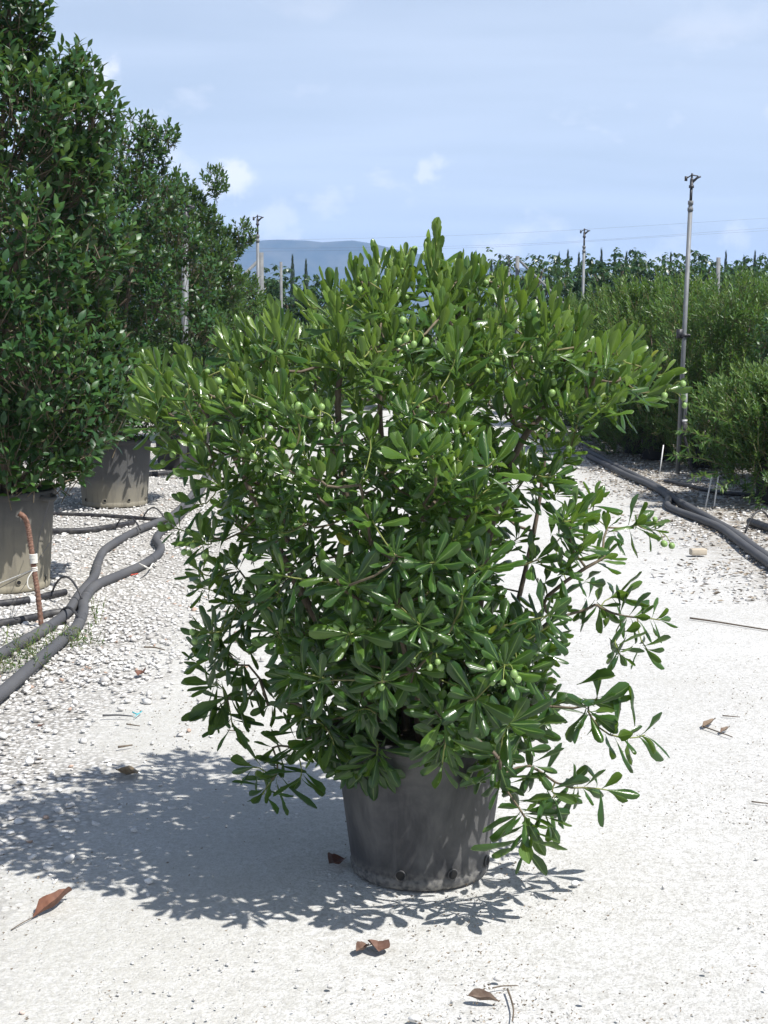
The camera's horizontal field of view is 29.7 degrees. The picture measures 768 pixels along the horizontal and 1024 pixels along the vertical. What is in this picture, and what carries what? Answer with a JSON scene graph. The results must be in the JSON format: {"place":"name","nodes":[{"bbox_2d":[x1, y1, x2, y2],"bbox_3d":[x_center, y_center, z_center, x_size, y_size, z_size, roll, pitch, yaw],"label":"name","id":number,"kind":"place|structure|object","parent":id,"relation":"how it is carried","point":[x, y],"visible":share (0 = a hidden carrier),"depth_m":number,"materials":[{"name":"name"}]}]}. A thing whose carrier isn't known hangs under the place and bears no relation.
{"place":"outdoors","nodes":[
{"label":"outdoors","id":0,"kind":"place"},
{"bbox_2d":[8,240,689,333],"bbox_3d":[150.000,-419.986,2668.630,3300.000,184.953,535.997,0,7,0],"label":"hills","id":1,"kind":"structure","parent":0,"point":[315,255],"depth_m":2568.26,"materials":[{"name":"blue"}]},
{"bbox_2d":[0,334,767,1023],"bbox_3d":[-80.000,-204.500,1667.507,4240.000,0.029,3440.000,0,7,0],"label":"ground","id":2,"kind":"structure","parent":0,"point":[240,858],"depth_m":4.80,"materials":[{"name":"stone"}]},
{"bbox_2d":[0,648,50,673],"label":"weed","id":3,"kind":"object","parent":2,"relation":"on","point":[19,662],"visible":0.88,"depth_m":7.30,"materials":[{"name":"green plant"}]},
{"bbox_2d":[0,483,56,593],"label":"plant pot","id":4,"kind":"object","parent":2,"relation":"on","point":[14,556],"visible":0.86,"depth_m":9.52,"materials":[{"name":"plastic"}]},
{"bbox_2d":[0,0,148,509],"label":"holly shrub","id":5,"kind":"object","parent":4,"relation":"in","point":[70,85],"visible":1,"depth_m":9.24,"materials":[{"name":"green plant"}]},
{"bbox_2d":[0,623,58,663],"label":"weed","id":6,"kind":"object","parent":2,"relation":"on","point":[27,644],"visible":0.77,"depth_m":7.71,"materials":[{"name":"green plant"}]},
{"bbox_2d":[17,511,43,625],"bbox_3d":[-2.052,0.354,8.440,0.142,0.727,0.057,0,7,0],"label":"iron bar","id":7,"kind":"object","parent":2,"relation":"on","point":[23,516],"visible":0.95,"depth_m":8.43,"materials":[{"name":"metal"}]},
{"bbox_2d":[0,554,37,588],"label":"twine","id":8,"kind":"object","parent":7,"relation":"attached to","point":[33,560],"visible":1,"depth_m":8.42,"materials":[{"name":"white"}]},
{"bbox_2d":[0,501,55,593],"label":"guy wire","id":9,"kind":"object","parent":7,"relation":"attached to","point":[36,551],"visible":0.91,"depth_m":8.91,"materials":[{"name":"grey metal"}]},
{"bbox_2d":[0,589,67,606],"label":"water pipe","id":10,"kind":"object","parent":2,"relation":"on","point":[32,599],"visible":0.93,"depth_m":9.18,"materials":[{"name":"grey plastic"}]},
{"bbox_2d":[52,576,82,598],"bbox_3d":[-2.007,0.477,9.171,0.013,0.151,0.488,-5,9,-35],"label":"drip tube","id":11,"kind":"object","parent":10,"relation":"attached to","point":[72,581],"visible":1,"depth_m":9.11,"materials":[{"name":"plastic"}]},
{"bbox_2d":[11,886,71,929],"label":"fallen leaf","id":12,"kind":"object","parent":2,"relation":"on","point":[49,901],"visible":1,"depth_m":4.30,"materials":[{"name":"brown plant"}]},
{"bbox_2d":[64,854,74,862],"bbox_3d":[-1.020,1.123,4.701,0.035,0.027,0.023,0,7,0],"label":"stone","id":13,"kind":"object","parent":2,"relation":"on","point":[69,858],"visible":1,"depth_m":4.69,"materials":[{"name":"stone"}]},
{"bbox_2d":[34,622,104,648],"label":"weed","id":14,"kind":"object","parent":2,"relation":"on","point":[78,631],"visible":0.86,"depth_m":7.92,"materials":[{"name":"green plant"}]},
{"bbox_2d":[52,520,134,533],"bbox_3d":[-2.489,0.137,12.571,0.853,0.051,0.201,-6,10,-42],"label":"water pipe","id":15,"kind":"object","parent":2,"relation":"on","point":[92,529],"visible":0.93,"depth_m":12.44,"materials":[{"name":"grey plastic"}]},
{"bbox_2d":[117,515,140,530],"bbox_3d":[-2.194,0.087,12.446,0.013,0.122,0.558,-4,8,-31],"label":"drip tube","id":16,"kind":"object","parent":15,"relation":"attached to","point":[130,517],"visible":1,"depth_m":12.39,"materials":[{"name":"plastic"}]},
{"bbox_2d":[89,595,105,623],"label":"weed","id":17,"kind":"object","parent":2,"relation":"on","point":[96,613],"visible":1,"depth_m":8.50,"materials":[{"name":"green plant"}]},
{"bbox_2d":[53,512,157,520],"bbox_3d":[-2.547,0.040,13.388,1.249,0.036,0.092,3,8,22],"label":"water pipe","id":18,"kind":"object","parent":2,"relation":"on","point":[99,515],"visible":0.75,"depth_m":13.43,"materials":[{"name":"plastic"}]},
{"bbox_2d":[80,436,151,507],"bbox_3d":[-2.689,-0.407,14.458,0.764,0.660,0.768,0,7,0],"label":"plant pot","id":19,"kind":"object","parent":2,"relation":"on","point":[118,480],"visible":0.81,"depth_m":14.17,"materials":[{"name":"grey plastic"}]},
{"bbox_2d":[9,107,233,442],"bbox_3d":[-2.616,-2.274,14.199,2.308,3.348,2.124,0,7,0],"label":"holly shrub","id":20,"kind":"object","parent":19,"relation":"in","point":[135,179],"visible":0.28,"depth_m":14.02,"materials":[{"name":"green plant"}]},
{"bbox_2d":[102,714,130,716],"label":"twig","id":21,"kind":"object","parent":2,"relation":"on","point":[103,715],"visible":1,"depth_m":6.46,"materials":[{"name":"wood"}]},
{"bbox_2d":[0,417,245,660],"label":"irrigation hose","id":22,"kind":"object","parent":2,"relation":"on","point":[63,616],"visible":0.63,"depth_m":9.49,"materials":[{"name":"rubber"}]},
{"bbox_2d":[143,507,164,517],"bbox_3d":[-2.085,0.009,13.118,0.013,0.111,0.329,-7,10,-44],"label":"drip tube","id":23,"kind":"object","parent":22,"relation":"attached to","point":[154,508],"visible":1,"depth_m":13.09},
{"bbox_2d":[0,426,246,701],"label":"irrigation hose","id":24,"kind":"object","parent":2,"relation":"on","point":[17,679],"visible":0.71,"depth_m":8.56,"materials":[{"name":"rubber"}]},
{"bbox_2d":[60,606,79,617],"bbox_3d":[-1.850,0.595,8.546,0.015,0.075,0.428,-4,8,-27],"label":"drip tube","id":25,"kind":"object","parent":24,"relation":"attached to","point":[72,610],"visible":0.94,"depth_m":8.49,"materials":[{"name":"plastic"}]},
{"bbox_2d":[116,765,138,774],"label":"fallen leaf","id":26,"kind":"object","parent":2,"relation":"on","point":[128,770],"visible":1,"depth_m":5.58,"materials":[{"name":"plant"}]},
{"bbox_2d":[0,449,324,901],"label":"gravel","id":27,"kind":"structure","parent":2,"relation":"on","point":[48,682],"depth_m":8.39,"materials":[{"name":"gravel"}]},
{"bbox_2d":[0,608,61,626],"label":"water pipe","id":28,"kind":"object","parent":27,"relation":"on","point":[29,618],"visible":0.84,"depth_m":8.56,"materials":[{"name":"plastic"}]},
{"bbox_2d":[149,468,189,475],"bbox_3d":[-2.466,-0.491,17.592,0.088,0.060,0.910,7,10,44],"label":"water pipe","id":29,"kind":"object","parent":2,"relation":"on","point":[159,473],"visible":0.36,"depth_m":17.33,"materials":[{"name":"plastic"}]},
{"bbox_2d":[155,416,209,469],"bbox_3d":[-2.551,-0.876,18.331,0.749,0.640,0.747,0,7,0],"label":"plant pot","id":30,"kind":"object","parent":2,"relation":"on","point":[175,463],"visible":0.12,"depth_m":18.07,"materials":[{"name":"plastic"}]},
{"bbox_2d":[112,161,257,416],"bbox_3d":[-2.516,-2.715,18.132,1.843,3.248,1.851,-2,7,-19],"label":"evergreen shrub","id":31,"kind":"object","parent":30,"relation":"in","point":[203,214],"visible":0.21,"depth_m":17.78,"materials":[{"name":"green plant"}]},
{"bbox_2d":[179,203,194,478],"bbox_3d":[-2.285,-1.968,16.838,0.233,3.176,0.100,0,7,0],"label":"sprinkler pole","id":32,"kind":"object","parent":2,"relation":"on","point":[183,447],"visible":0.35,"depth_m":16.75,"materials":[{"name":"metal"}]},
{"bbox_2d":[200,413,231,441],"bbox_3d":[-2.600,-1.433,22.997,0.706,0.600,0.710,0,7,0],"label":"plant pot","id":33,"kind":"object","parent":2,"relation":"on","point":[221,423],"visible":0.02,"depth_m":22.71,"materials":[{"name":"plastic"}]},
{"bbox_2d":[161,263,281,393],"bbox_3d":[-2.610,-2.852,22.884,2.078,2.364,2.235,0,7,0],"label":"evergreen shrub","id":34,"kind":"object","parent":33,"relation":"in","point":[255,305],"visible":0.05,"depth_m":22.60,"materials":[{"name":"green plant"}]},
{"bbox_2d":[234,252,263,300],"bbox_3d":[-4.589,-4.213,33.604,3.616,3.565,0.211,0,7,-3],"label":"trellis post","id":35,"kind":"object","parent":2,"relation":"on","point":[261,262],"visible":0.18,"depth_m":33.51,"materials":[{"name":"concrete"}]},
{"bbox_2d":[253,215,263,314],"bbox_3d":[-2.047,-3.046,23.803,0.193,3.604,0.063,2,7,15],"label":"sprinkler pole","id":36,"kind":"object","parent":2,"relation":"on","point":[257,251],"visible":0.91,"depth_m":23.63,"materials":[{"name":"metal"}]},
{"bbox_2d":[218,274,301,325],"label":"orchard tree","id":37,"kind":"object","parent":2,"relation":"on","point":[277,287],"visible":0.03,"depth_m":45.88,"materials":[{"name":"green plant"}]},
{"bbox_2d":[280,262,282,307],"bbox_3d":[-2.733,-4.867,38.695,0.070,3.561,0.070,0,7,0],"label":"trellis post","id":38,"kind":"object","parent":2,"relation":"on","point":[281,286],"visible":0.36,"depth_m":38.54,"materials":[{"name":"concrete"}]},
{"bbox_2d":[247,264,324,324],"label":"orchard tree","id":39,"kind":"object","parent":2,"relation":"on","point":[268,281],"visible":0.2,"depth_m":45.05,"materials":[{"name":"green plant"}]},
{"bbox_2d":[289,255,295,311],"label":"cypress tree","id":40,"kind":"object","parent":2,"relation":"on","point":[292,274],"visible":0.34,"depth_m":94.76,"materials":[{"name":"green plant"}]},
{"bbox_2d":[265,278,346,328],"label":"orchard tree","id":41,"kind":"object","parent":2,"relation":"on","point":[286,306],"visible":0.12,"depth_m":45.09,"materials":[{"name":"green plant"}]},
{"bbox_2d":[252,312,359,421],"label":"willow shrub","id":42,"kind":"object","parent":2,"relation":"on","point":[289,365],"visible":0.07,"depth_m":26.81,"materials":[{"name":"green plant"}]},
{"bbox_2d":[304,259,308,321],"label":"cypress tree","id":43,"kind":"object","parent":2,"relation":"on","point":[305,270],"visible":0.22,"depth_m":96.71,"materials":[{"name":"green plant"}]},
{"bbox_2d":[284,283,354,332],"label":"orchard tree","id":44,"kind":"object","parent":2,"relation":"on","point":[307,287],"visible":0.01,"depth_m":45.72,"materials":[{"name":"green plant"}]},
{"bbox_2d":[328,852,345,863],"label":"fallen leaf","id":45,"kind":"object","parent":2,"relation":"on","point":[335,858],"visible":1,"depth_m":4.67,"materials":[{"name":"plant"}]},
{"bbox_2d":[315,307,370,398],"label":"willow shrub","id":46,"kind":"object","parent":2,"relation":"on","point":[348,329],"visible":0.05,"depth_m":35.24,"materials":[{"name":"green plant"}]},
{"bbox_2d":[356,941,370,950],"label":"fallen leaf","id":47,"kind":"object","parent":2,"relation":"on","point":[360,945],"visible":0.98,"depth_m":4.01,"materials":[{"name":"brown plant"}]},
{"bbox_2d":[318,291,409,337],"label":"orchard tree","id":48,"kind":"object","parent":2,"relation":"on","point":[322,295],"depth_m":44.88,"materials":[{"name":"green plant"}]},
{"bbox_2d":[367,939,389,950],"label":"fallen leaf","id":49,"kind":"object","parent":2,"relation":"on","point":[380,945],"visible":1,"depth_m":4.03,"materials":[{"name":"plant"}]},
{"bbox_2d":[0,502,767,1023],"bbox_3d":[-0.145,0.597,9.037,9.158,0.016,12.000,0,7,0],"label":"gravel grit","id":50,"kind":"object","parent":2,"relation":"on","point":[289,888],"visible":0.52,"depth_m":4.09,"materials":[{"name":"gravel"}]},
{"bbox_2d":[347,305,436,408],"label":"willow shrub","id":51,"kind":"object","parent":2,"relation":"on","point":[401,371],"visible":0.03,"depth_m":32.50,"materials":[{"name":"green plant"}]},
{"bbox_2d":[408,1014,420,1022],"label":"stone","id":52,"kind":"object","parent":2,"relation":"on","point":[413,1018],"visible":1,"depth_m":3.60,"materials":[{"name":"stone"}]},
{"bbox_2d":[332,706,498,890],"bbox_3d":[0.116,0.902,4.629,0.575,0.470,0.577,0,7,0],"label":"plant pot","id":53,"kind":"object","parent":2,"relation":"on","point":[416,831],"visible":0.56,"depth_m":4.43,"materials":[{"name":"black plastic"}]},
{"bbox_2d":[118,217,692,875],"bbox_3d":[0.069,0.053,4.498,1.517,1.908,1.526,-6,9,-39],"label":"evergreen shrub","id":54,"kind":"object","parent":53,"relation":"in","point":[464,675],"visible":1,"depth_m":4.20,"materials":[{"name":"green plant"}]},
{"bbox_2d":[430,303,515,404],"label":"willow shrub","id":55,"kind":"object","parent":2,"relation":"on","point":[506,346],"visible":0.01,"depth_m":33.43,"materials":[{"name":"green plant"}]},
{"bbox_2d":[468,988,498,1000],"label":"fallen leaf","id":56,"kind":"object","parent":2,"relation":"on","point":[479,993],"visible":1,"depth_m":3.71,"materials":[{"name":"plant"}]},
{"bbox_2d":[473,270,544,330],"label":"orchard tree","id":57,"kind":"object","parent":2,"relation":"on","point":[495,304],"visible":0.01,"depth_m":49.46,"materials":[{"name":"green plant"}]},
{"bbox_2d":[506,256,512,299],"bbox_3d":[3.411,-5.103,39.671,0.192,3.790,0.058,2,7,15],"label":"sprinkler pole","id":58,"kind":"object","parent":2,"relation":"on","point":[509,269],"visible":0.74,"depth_m":39.46,"materials":[{"name":"metal"}]},
{"bbox_2d":[507,988,513,1021],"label":"twig","id":59,"kind":"object","parent":2,"relation":"on","point":[509,994],"visible":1,"depth_m":3.70,"materials":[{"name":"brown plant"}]},
{"bbox_2d":[490,299,537,401],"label":"willow shrub","id":60,"kind":"object","parent":2,"relation":"on","point":[494,307],"visible":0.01,"depth_m":35.61,"materials":[{"name":"green plant"}]},
{"bbox_2d":[479,247,585,337],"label":"orchard tree","id":61,"kind":"object","parent":2,"relation":"on","point":[557,271],"visible":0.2,"depth_m":43.11,"materials":[{"name":"green plant"}]},
{"bbox_2d":[514,256,563,366],"bbox_3d":[4.846,-4.170,33.560,3.626,3.479,0.189,1,7,4],"label":"trellis post","id":62,"kind":"object","parent":2,"relation":"on","point":[525,266],"visible":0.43,"depth_m":33.50,"materials":[{"name":"concrete"}]},
{"bbox_2d":[521,256,597,306],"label":"orchard tree","id":63,"kind":"object","parent":2,"relation":"on","point":[568,260],"visible":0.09,"depth_m":49.74,"materials":[{"name":"green plant"}]},
{"bbox_2d":[526,252,620,310],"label":"orchard tree","id":64,"kind":"object","parent":2,"relation":"on","point":[591,263],"visible":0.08,"depth_m":43.70,"materials":[{"name":"green plant"}]},
{"bbox_2d":[580,228,589,302],"bbox_3d":[3.753,-3.489,27.275,0.184,3.631,0.074,0,7,0],"label":"sprinkler pole","id":65,"kind":"object","parent":2,"relation":"on","point":[583,261],"visible":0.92,"depth_m":27.11,"materials":[{"name":"metal"}]},
{"bbox_2d":[536,292,647,420],"bbox_3d":[3.849,-2.766,26.573,2.778,2.677,2.437,-4,8,-28],"label":"willow shrub","id":66,"kind":"object","parent":2,"relation":"on","point":[574,303],"visible":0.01,"depth_m":26.29,"materials":[{"name":"green plant"}]},
{"bbox_2d":[556,264,631,294],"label":"orchard tree","id":67,"kind":"object","parent":2,"relation":"on","point":[588,279],"visible":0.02,"depth_m":49.11,"materials":[{"name":"green plant"}]},
{"bbox_2d":[578,332,656,441],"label":"willow shrub","id":68,"kind":"object","parent":2,"relation":"on","point":[610,392],"visible":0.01,"depth_m":21.88,"materials":[{"name":"green plant"}]},
{"bbox_2d":[573,249,671,310],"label":"orchard tree","id":69,"kind":"object","parent":2,"relation":"on","point":[594,270],"visible":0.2,"depth_m":43.15,"materials":[{"name":"green plant"}]},
{"bbox_2d":[554,276,697,440],"bbox_3d":[3.741,-2.415,23.370,2.452,2.750,2.561,-7,10,-43],"label":"willow shrub","id":70,"kind":"object","parent":2,"relation":"on","point":[586,301],"visible":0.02,"depth_m":23.08,"materials":[{"name":"green plant"}]},
{"bbox_2d":[624,428,641,453],"bbox_3d":[3.650,-1.050,20.627,0.550,0.420,0.546,0,7,0],"label":"plant pot","id":71,"kind":"object","parent":2,"relation":"on","point":[634,448],"visible":0.1,"depth_m":20.47,"materials":[{"name":"plastic"}]},
{"bbox_2d":[606,259,662,293],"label":"orchard tree","id":72,"kind":"object","parent":2,"relation":"on","point":[618,273],"visible":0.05,"depth_m":49.57,"materials":[{"name":"green plant"}]},
{"bbox_2d":[504,431,767,604],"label":"verge gravel","id":73,"kind":"structure","parent":2,"relation":"on","point":[739,517],"depth_m":14.47,"materials":[{"name":"gravel"}]},
{"bbox_2d":[566,265,734,454],"bbox_3d":[3.812,-2.067,20.552,2.436,2.826,2.778,4,8,31],"label":"willow shrub","id":74,"kind":"object","parent":2,"relation":"on","point":[626,302],"visible":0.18,"depth_m":20.22,"materials":[{"name":"green plant"}]},
{"bbox_2d":[598,342,713,458],"bbox_3d":[3.693,-1.504,19.567,1.789,1.562,1.778,2,7,18],"label":"willow shrub","id":75,"kind":"object","parent":2,"relation":"on","point":[636,412],"visible":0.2,"depth_m":19.25,"materials":[{"name":"green plant"}]},
{"bbox_2d":[640,428,671,459],"bbox_3d":[3.700,-0.927,19.634,0.489,0.420,0.487,0,7,0],"label":"plant pot","id":76,"kind":"object","parent":2,"relation":"on","point":[654,454],"visible":0.48,"depth_m":19.47,"materials":[{"name":"plastic"}]},
{"bbox_2d":[613,247,707,301],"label":"orchard tree","id":77,"kind":"object","parent":2,"relation":"on","point":[664,263],"visible":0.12,"depth_m":44.06,"materials":[{"name":"green plant"}]},
{"bbox_2d":[583,447,767,555],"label":"irrigation hose","id":78,"kind":"object","parent":2,"relation":"on","point":[680,502],"visible":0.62,"depth_m":14.01,"materials":[{"name":"rubber"}]},
{"bbox_2d":[586,454,767,567],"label":"irrigation hose","id":79,"kind":"object","parent":2,"relation":"on","point":[748,548],"visible":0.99,"depth_m":13.26,"materials":[{"name":"rubber"}]},
{"bbox_2d":[657,257,721,295],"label":"orchard tree","id":80,"kind":"object","parent":2,"relation":"on","point":[692,261],"visible":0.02,"depth_m":48.86,"materials":[{"name":"green plant"}]},
{"bbox_2d":[627,263,767,469],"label":"willow shrub","id":81,"kind":"object","parent":2,"relation":"on","point":[699,332],"visible":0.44,"depth_m":18.00,"materials":[{"name":"green plant"}]},
{"bbox_2d":[689,548,706,555],"bbox_3d":[2.425,0.306,11.194,0.125,0.050,0.070,-1,7,-7],"label":"brick fragment","id":82,"kind":"object","parent":2,"relation":"on","point":[697,551],"visible":1,"depth_m":11.16,"materials":[{"name":"ceramic"}]},
{"bbox_2d":[675,173,721,474],"bbox_3d":[3.790,-2.225,17.301,0.589,3.571,0.106,2,7,16],"label":"sprinkler pole","id":83,"kind":"object","parent":2,"relation":"on","point":[683,335],"visible":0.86,"depth_m":17.34,"materials":[{"name":"metal"}]},
{"bbox_2d":[652,250,753,325],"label":"orchard tree","id":84,"kind":"object","parent":2,"relation":"on","point":[710,263],"visible":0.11,"depth_m":42.98,"materials":[{"name":"green plant"}]},
{"bbox_2d":[686,433,725,468],"bbox_3d":[4.100,-0.779,18.443,0.550,0.420,0.546,0,7,0],"label":"plant pot","id":85,"kind":"object","parent":2,"relation":"on","point":[702,465],"visible":0.23,"depth_m":18.27,"materials":[{"name":"plastic"}]},
{"bbox_2d":[702,718,715,726],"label":"fallen leaf","id":86,"kind":"object","parent":2,"relation":"on","point":[707,722],"visible":1,"depth_m":6.32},
{"bbox_2d":[663,479,755,497],"bbox_3d":[3.532,-0.242,15.641,0.260,0.044,1.920,-3,8,-26],"label":"water pipe","id":87,"kind":"object","parent":2,"relation":"on","point":[728,493],"visible":0.74,"depth_m":15.58,"materials":[{"name":"plastic"}]},
{"bbox_2d":[665,357,767,509],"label":"willow shrub","id":88,"kind":"object","parent":2,"relation":"on","point":[745,445],"visible":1,"depth_m":14.25,"materials":[{"name":"green plant"}]},
{"bbox_2d":[713,472,719,506],"bbox_3d":[3.256,-0.203,14.213,0.089,0.377,0.014,-6,9,-42],"label":"garden stake","id":89,"kind":"object","parent":2,"relation":"on","point":[716,490],"visible":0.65,"depth_m":14.21,"materials":[{"name":"white plastic"}]},
{"bbox_2d":[716,257,720,292],"bbox_3d":[6.825,-3.594,29.784,0.070,3.222,0.070,0,7,0],"label":"trellis post","id":90,"kind":"object","parent":2,"relation":"on","point":[718,259],"visible":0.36,"depth_m":29.59,"materials":[{"name":"concrete"}]},
{"bbox_2d":[690,617,767,630],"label":"twig","id":91,"kind":"object","parent":2,"relation":"on","point":[727,623],"visible":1,"depth_m":8.50,"materials":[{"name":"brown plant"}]},
{"bbox_2d":[694,281,765,397],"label":"willow shrub","id":92,"kind":"object","parent":2,"relation":"on","point":[735,320],"visible":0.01,"depth_m":22.69,"materials":[{"name":"green plant"}]},
{"bbox_2d":[700,253,767,297],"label":"orchard tree","id":93,"kind":"object","parent":2,"relation":"on","point":[761,258],"visible":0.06,"depth_m":43.95,"materials":[{"name":"green plant"}]},
{"bbox_2d":[727,272,767,367],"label":"willow shrub","id":94,"kind":"object","parent":2,"relation":"on","point":[766,282],"visible":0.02,"depth_m":19.57,"materials":[{"name":"green plant"}]},
{"bbox_2d":[737,255,767,290],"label":"orchard tree","id":95,"kind":"object","parent":2,"relation":"on","point":[757,268],"visible":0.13,"depth_m":43.29,"materials":[{"name":"green plant"}]},
{"bbox_2d":[746,518,767,531],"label":"water pipe","id":96,"kind":"object","parent":2,"relation":"on","point":[758,524],"visible":0.9,"depth_m":12.62,"materials":[{"name":"plastic"}]},
{"bbox_2d":[744,510,767,532],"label":"drip tube","id":97,"kind":"object","parent":96,"relation":"attached to","point":[753,515],"visible":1,"depth_m":12.20,"materials":[{"name":"plastic"}]},
{"bbox_2d":[755,459,767,503],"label":"plant pot","id":98,"kind":"object","parent":2,"relation":"on","point":[765,497],"visible":0.43,"depth_m":14.47,"materials":[{"name":"plastic"}]},
{"bbox_3d":[-4.600,-0.655,16.544,0.751,0.640,0.745,0,7,0],"label":"plant pot","id":99,"kind":"object","parent":2,"relation":"on","visible":0},
{"bbox_2d":[1,178,52,420],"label":"holly shrub","id":100,"kind":"object","parent":99,"relation":"in","point":[5,235],"visible":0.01,"depth_m":15.84,"materials":[{"name":"green plant"}]},
{"bbox_2d":[0,0,767,277],"label":"sky","id":101,"kind":"structure","parent":0,"point":[326,120],"materials":[{"name":"blue"}]},
{"bbox_2d":[89,231,753,250],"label":"overhead cable","id":102,"kind":"object","parent":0,"point":[525,245],"visible":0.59,"depth_m":247.85,"materials":[{"name":"grey plastic"}]},
{"bbox_2d":[173,228,761,248],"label":"overhead cable","id":103,"kind":"object","parent":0,"point":[570,241],"visible":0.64,"depth_m":247.00,"materials":[{"name":"grey plastic"}]},
{"bbox_2d":[296,218,760,239],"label":"overhead cable","id":104,"kind":"object","parent":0,"point":[523,232],"visible":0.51,"depth_m":246.03,"materials":[{"name":"grey plastic"}]},
{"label":"plant pot","id":105,"kind":"object","parent":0,"visible":0},
{"bbox_2d":[734,312,767,459],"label":"evergreen shrub","id":106,"kind":"object","parent":105,"relation":"in","point":[763,345],"visible":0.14,"depth_m":16.15,"materials":[{"name":"green plant"}]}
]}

